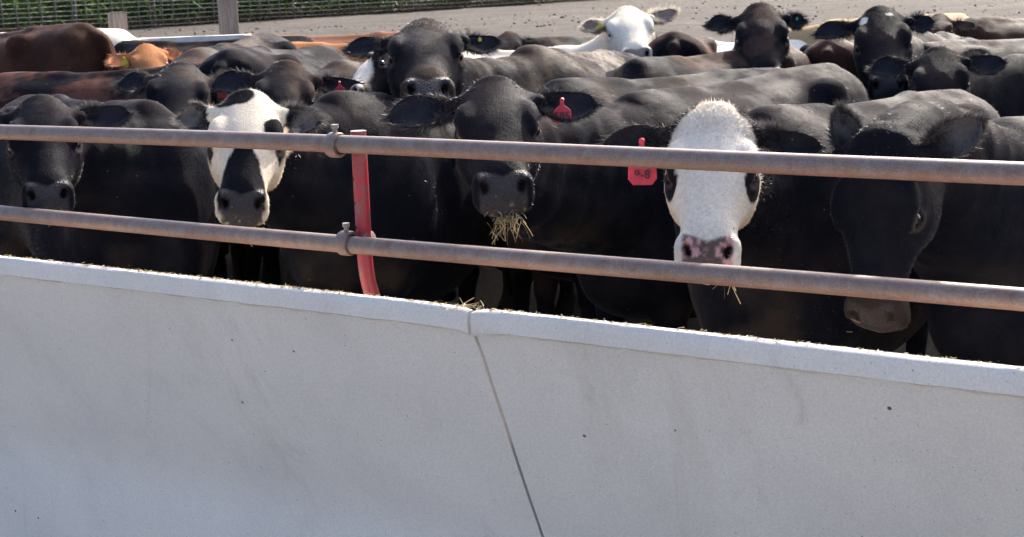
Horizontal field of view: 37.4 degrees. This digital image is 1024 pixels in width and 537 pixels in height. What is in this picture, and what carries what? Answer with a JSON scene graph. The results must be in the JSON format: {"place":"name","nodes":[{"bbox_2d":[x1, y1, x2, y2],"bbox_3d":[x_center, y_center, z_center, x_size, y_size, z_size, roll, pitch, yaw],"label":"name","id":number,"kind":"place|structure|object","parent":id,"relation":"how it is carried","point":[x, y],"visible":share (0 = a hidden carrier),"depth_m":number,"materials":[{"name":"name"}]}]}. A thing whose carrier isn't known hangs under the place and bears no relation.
{"place":"outdoors","nodes":[
{"label":"outdoors","id":0,"kind":"place"},
{"bbox_2d":[0,0,580,31],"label":"dry grass","id":1,"kind":"structure","parent":0,"point":[333,11],"depth_m":38.82,"materials":[{"name":"plant"}]},
{"bbox_2d":[8,0,1023,357],"bbox_3d":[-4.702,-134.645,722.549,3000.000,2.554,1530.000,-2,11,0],"label":"ground","id":2,"kind":"structure","parent":0,"point":[490,286],"depth_m":31.75,"materials":[{"name":"beige soil"}]},
{"bbox_2d":[0,22,120,72],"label":"cow","id":3,"kind":"object","parent":2,"relation":"on","point":[79,47],"visible":0.34,"depth_m":8.80},
{"bbox_2d":[0,28,139,45],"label":"cow","id":4,"kind":"object","parent":2,"relation":"on","point":[115,36],"visible":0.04,"depth_m":10.33},
{"bbox_2d":[0,93,221,277],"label":"cow","id":5,"kind":"object","parent":2,"relation":"on","point":[173,183],"visible":0.73,"depth_m":6.20},
{"bbox_2d":[108,12,127,31],"bbox_3d":[-2.754,-1.059,10.798,0.114,1.520,0.114,-8,12,-29],"label":"wooden post","id":6,"kind":"object","parent":2,"relation":"on","point":[117,20],"visible":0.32,"depth_m":10.62,"materials":[{"name":"grey wood"}]},
{"bbox_2d":[0,62,279,283],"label":"cow","id":7,"kind":"object","parent":2,"relation":"on","point":[93,86],"visible":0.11,"depth_m":7.81},
{"bbox_2d":[104,43,182,69],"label":"cow","id":8,"kind":"object","parent":2,"relation":"on","point":[146,55],"visible":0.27,"depth_m":8.69},
{"bbox_2d":[138,34,250,41],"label":"cow","id":9,"kind":"object","parent":2,"relation":"on","point":[202,38],"visible":0.27,"depth_m":10.40},
{"bbox_2d":[110,32,296,280],"bbox_3d":[-1.604,-0.519,8.332,0.799,1.461,3.053,-2,11,0],"label":"cow","id":10,"kind":"object","parent":2,"relation":"on","point":[176,85],"visible":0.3,"depth_m":7.20},
{"bbox_2d":[114,35,314,63],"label":"cow","id":11,"kind":"object","parent":2,"relation":"on","point":[127,46],"visible":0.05,"depth_m":10.07},
{"bbox_2d":[217,0,238,34],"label":"wooden post","id":12,"kind":"object","parent":2,"relation":"on","point":[228,17],"visible":0.04,"depth_m":10.67,"materials":[{"name":"grey wood"}]},
{"bbox_2d":[0,255,543,536],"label":"feed bunk","id":13,"kind":"object","parent":2,"relation":"on","point":[134,403],"visible":0.98,"depth_m":5.00,"materials":[{"name":"concrete"}]},
{"bbox_2d":[323,124,380,295],"bbox_3d":[-0.426,-0.087,4.871,0.090,0.778,0.377,7,14,40],"label":"red post","id":14,"kind":"object","parent":13,"relation":"attached to","point":[360,178],"visible":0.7,"depth_m":4.74,"materials":[{"name":"metal"}]},
{"bbox_2d":[0,124,1023,185],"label":"pipe rail","id":15,"kind":"object","parent":14,"relation":"attached to","point":[945,170],"visible":0.98,"depth_m":4.21,"materials":[{"name":"grey metal"}]},
{"bbox_2d":[0,205,1023,310],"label":"pipe rail","id":16,"kind":"object","parent":14,"relation":"attached to","point":[951,293],"visible":1,"depth_m":4.27,"materials":[{"name":"grey metal"}]},
{"bbox_2d":[446,298,483,310],"bbox_3d":[-0.137,0.099,4.165,0.121,0.034,0.092,-2,11,0],"label":"straw tuft","id":17,"kind":"object","parent":13,"relation":"on","point":[463,305],"visible":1,"depth_m":4.17,"materials":[{"name":"beige plant"}]},
{"bbox_2d":[4,254,1022,369],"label":"straw crumbs","id":18,"kind":"object","parent":13,"relation":"on","point":[303,287],"visible":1,"depth_m":4.27,"materials":[{"name":"beige plant"}]},
{"bbox_2d":[198,45,349,285],"bbox_3d":[-1.172,-0.570,8.624,0.718,1.452,2.254,1,11,14],"label":"cow","id":19,"kind":"object","parent":2,"relation":"on","point":[260,58],"visible":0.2,"depth_m":7.78},
{"bbox_2d":[0,0,549,31],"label":"crop","id":20,"kind":"object","parent":2,"relation":"on","point":[102,11],"visible":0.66,"depth_m":35.99,"materials":[{"name":"green plant"}]},
{"bbox_2d":[0,0,566,31],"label":"wire fence","id":21,"kind":"object","parent":2,"relation":"on","point":[154,15],"visible":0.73,"depth_m":35.35,"materials":[{"name":"metal"}]},
{"bbox_2d":[205,59,371,105],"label":"cow","id":22,"kind":"object","parent":2,"relation":"on","point":[280,81],"visible":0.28,"depth_m":7.04},
{"bbox_2d":[278,31,397,43],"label":"cow","id":23,"kind":"object","parent":2,"relation":"on","point":[338,39],"visible":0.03,"depth_m":10.86},
{"bbox_2d":[169,87,532,312],"bbox_3d":[-0.560,-0.085,6.477,0.692,1.519,2.618,3,12,25],"label":"cow","id":24,"kind":"object","parent":2,"relation":"on","point":[422,199],"visible":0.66,"depth_m":5.96},
{"bbox_2d":[292,42,463,62],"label":"cow","id":25,"kind":"object","parent":2,"relation":"on","point":[298,45],"visible":0.02,"depth_m":9.72},
{"bbox_2d":[350,52,464,301],"bbox_3d":[-0.486,-0.579,8.377,0.659,1.503,2.556,-1,11,8],"label":"cow","id":26,"kind":"object","parent":2,"relation":"on","point":[374,76],"visible":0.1,"depth_m":7.21},
{"bbox_2d":[337,16,638,316],"bbox_3d":[0.097,-0.499,7.720,0.731,1.633,3.077,3,12,27],"label":"cow","id":27,"kind":"object","parent":2,"relation":"on","point":[425,55],"visible":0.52,"depth_m":6.74},
{"bbox_2d":[463,4,680,58],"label":"cow","id":28,"kind":"object","parent":2,"relation":"on","point":[628,28],"visible":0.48,"depth_m":9.22},
{"bbox_2d":[484,31,669,49],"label":"cow","id":29,"kind":"object","parent":2,"relation":"on","point":[516,41],"visible":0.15,"depth_m":10.83},
{"bbox_2d":[454,67,775,319],"bbox_3d":[0.598,-0.197,7.080,0.791,1.436,2.297,8,15,44],"label":"cow","id":30,"kind":"object","parent":2,"relation":"on","point":[545,283],"visible":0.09,"depth_m":6.87},
{"bbox_2d":[376,63,868,329],"bbox_3d":[0.615,-0.077,6.092,0.774,1.566,3.027,6,13,37],"label":"cow","id":31,"kind":"object","parent":2,"relation":"on","point":[593,209],"visible":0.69,"depth_m":5.60},
{"bbox_2d":[484,209,532,244],"bbox_3d":[-0.008,-0.132,4.709,0.153,0.121,0.092,1,11,14],"label":"hay wisp","id":32,"kind":"object","parent":31,"relation":"attached to","point":[504,223],"visible":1,"depth_m":4.70,"materials":[{"name":"plant"}]},
{"bbox_2d":[648,30,716,56],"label":"cow","id":33,"kind":"object","parent":2,"relation":"on","point":[678,43],"visible":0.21,"depth_m":8.88},
{"bbox_2d":[606,44,811,78],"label":"cow","id":34,"kind":"object","parent":2,"relation":"on","point":[649,67],"visible":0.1,"depth_m":8.09},
{"bbox_2d":[470,309,1023,536],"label":"feed bunk","id":35,"kind":"object","parent":2,"relation":"on","point":[625,430],"visible":1,"depth_m":3.87,"materials":[{"name":"concrete"}]},
{"bbox_2d":[700,1,812,67],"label":"cow","id":36,"kind":"object","parent":2,"relation":"on","point":[761,30],"visible":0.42,"depth_m":8.48},
{"bbox_2d":[715,40,806,51],"bbox_3d":[1.953,-1.225,11.472,1.773,1.027,0.544,-2,11,0],"label":"calf","id":37,"kind":"object","parent":2,"relation":"on","point":[729,46],"visible":0.02,"depth_m":11.33},
{"bbox_2d":[597,89,1000,355],"bbox_3d":[1.130,0.083,5.300,0.796,1.511,2.480,8,14,41],"label":"cow","id":38,"kind":"object","parent":2,"relation":"on","point":[775,221],"visible":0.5,"depth_m":4.75},
{"bbox_2d":[799,38,870,100],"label":"cow","id":39,"kind":"object","parent":2,"relation":"on","point":[839,54],"visible":0.07,"depth_m":8.76},
{"bbox_2d":[788,13,968,43],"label":"cow","id":40,"kind":"object","parent":2,"relation":"on","point":[804,34],"visible":0.06,"depth_m":11.38},
{"bbox_2d":[806,5,973,99],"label":"cow","id":41,"kind":"object","parent":2,"relation":"on","point":[881,30],"visible":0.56,"depth_m":8.11},
{"bbox_2d":[820,98,1023,366],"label":"cow","id":42,"kind":"object","parent":2,"relation":"on","point":[971,233],"visible":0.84,"depth_m":4.29},
{"bbox_2d":[864,45,1023,116],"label":"cow","id":43,"kind":"object","parent":2,"relation":"on","point":[996,81],"visible":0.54,"depth_m":7.64},
{"bbox_2d":[923,38,1023,56],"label":"cow","id":44,"kind":"object","parent":2,"relation":"on","point":[1004,47],"visible":0.16,"depth_m":9.18},
{"bbox_2d":[930,13,1023,39],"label":"cow","id":45,"kind":"object","parent":2,"relation":"on","point":[987,28],"visible":0.23,"depth_m":10.86},
{"bbox_2d":[139,0,1020,41],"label":"gravel","id":46,"kind":"structure","parent":0,"point":[543,25],"depth_m":31.98,"materials":[{"name":"grey gravel"}]}
]}

